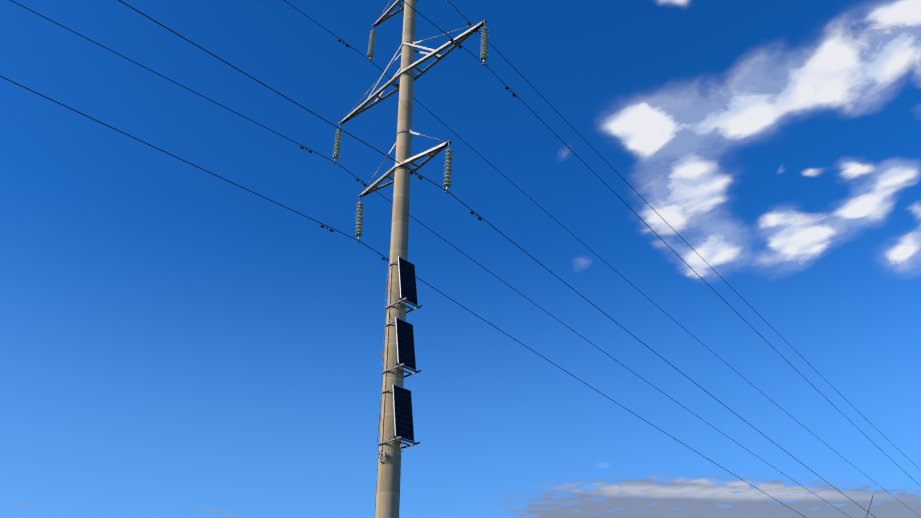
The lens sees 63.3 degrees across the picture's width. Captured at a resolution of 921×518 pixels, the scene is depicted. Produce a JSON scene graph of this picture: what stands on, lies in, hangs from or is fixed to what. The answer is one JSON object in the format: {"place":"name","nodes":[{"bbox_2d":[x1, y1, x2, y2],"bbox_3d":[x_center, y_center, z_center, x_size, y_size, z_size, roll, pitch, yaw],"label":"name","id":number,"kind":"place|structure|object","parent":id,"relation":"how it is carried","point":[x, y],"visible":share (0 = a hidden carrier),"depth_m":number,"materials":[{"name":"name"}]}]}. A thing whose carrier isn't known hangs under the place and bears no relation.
{"place":"outdoors","nodes":[
{"label":"outdoors","id":0,"kind":"place"},
{"bbox_2d":[0,0,920,517],"label":"sky","id":1,"kind":"structure","parent":0,"point":[178,339],"materials":[{"name":"blue"}]},
{"label":"ground","id":2,"kind":"structure","parent":0,"visible":0},
{"bbox_2d":[375,0,415,517],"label":"pole","id":3,"kind":"object","parent":2,"relation":"on","point":[388,488],"visible":0.83,"depth_m":20.94,"materials":[{"name":"concrete"}]},
{"bbox_2d":[375,0,406,507],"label":"cables and coils","id":4,"kind":"object","parent":3,"relation":"attached to","point":[381,453],"visible":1,"depth_m":19.88,"materials":[{"name":"grey"}]},
{"bbox_2d":[372,0,417,27],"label":"cross arm","id":5,"kind":"object","parent":3,"relation":"attached to","point":[381,19],"visible":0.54,"depth_m":28.04},
{"bbox_2d":[367,28,375,61],"bbox_3d":[-3.362,-8.102,28.107,0.295,1.696,0.304,11,-33,-18],"label":"insulator","id":6,"kind":"object","parent":5,"relation":"attached to","point":[371,45],"visible":1,"depth_m":28.03,"materials":[{"name":"grey"}]},
{"bbox_2d":[377,384,419,448],"bbox_3d":[-1.615,4.016,19.044,1.033,1.483,0.820,-25,-39,35],"label":"solar panel","id":7,"kind":"object","parent":3,"relation":"attached to","point":[403,415],"visible":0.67,"depth_m":18.86,"materials":[{"name":"black"}]},
{"bbox_2d":[381,317,420,377],"bbox_3d":[-1.623,2.370,20.033,1.017,1.483,0.820,-25,-39,35],"label":"solar panel","id":8,"kind":"object","parent":3,"relation":"attached to","point":[405,345],"visible":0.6,"depth_m":19.85,"materials":[{"name":"black"}]},
{"bbox_2d":[385,256,421,312],"bbox_3d":[-1.631,0.725,21.022,1.001,1.483,0.820,-25,-39,35],"label":"solar panel","id":9,"kind":"object","parent":3,"relation":"attached to","point":[407,283],"visible":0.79,"depth_m":20.84,"materials":[{"name":"black"}]},
{"bbox_2d":[358,129,451,199],"bbox_3d":[-1.806,-3.334,23.627,4.100,1.595,0.663,-25,-39,35],"label":"cross arm","id":10,"kind":"object","parent":3,"relation":"attached to","point":[429,152],"visible":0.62,"depth_m":23.17},
{"bbox_2d":[355,198,362,242],"bbox_3d":[-3.245,-1.264,23.915,0.285,1.736,0.287,-3,-31,5],"label":"insulator","id":11,"kind":"object","parent":10,"relation":"attached to","point":[359,221],"visible":1,"depth_m":23.85,"materials":[{"name":"grey"}]},
{"bbox_2d":[0,0,920,517],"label":"conductors","id":12,"kind":"object","parent":11,"relation":"hanging from","point":[484,220],"visible":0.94,"depth_m":26.59,"materials":[{"name":"grey"}]},
{"bbox_2d":[300,22,515,260],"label":"vibration dampers","id":13,"kind":"object","parent":12,"relation":"attached to","point":[411,172],"visible":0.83,"depth_m":23.03,"materials":[{"name":"grey metal"}]},
{"bbox_2d":[443,145,452,192],"bbox_3d":[-0.375,-2.644,21.681,0.295,1.696,0.304,11,-33,-18],"label":"insulator","id":14,"kind":"object","parent":10,"relation":"attached to","point":[448,169],"visible":1,"depth_m":21.62,"materials":[{"name":"grey"}]},
{"bbox_2d":[338,20,486,126],"bbox_3d":[-1.822,-6.762,25.688,7.100,1.595,0.630,-25,-39,35],"label":"cross arm","id":15,"kind":"object","parent":3,"relation":"attached to","point":[464,36],"visible":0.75,"depth_m":25.25},
{"bbox_2d":[331,125,342,163],"bbox_3d":[-4.454,-4.149,26.910,0.295,1.696,0.304,11,-33,-18],"label":"insulator","id":16,"kind":"object","parent":15,"relation":"attached to","point":[336,148],"visible":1,"depth_m":26.86,"materials":[{"name":"grey"}]},
{"bbox_2d":[480,23,488,65],"bbox_3d":[0.717,-6.597,22.877,0.295,1.696,0.304,11,-33,-18],"label":"insulator","id":17,"kind":"object","parent":15,"relation":"attached to","point":[484,46],"visible":0.98,"depth_m":22.79,"materials":[{"name":"grey"}]}
]}

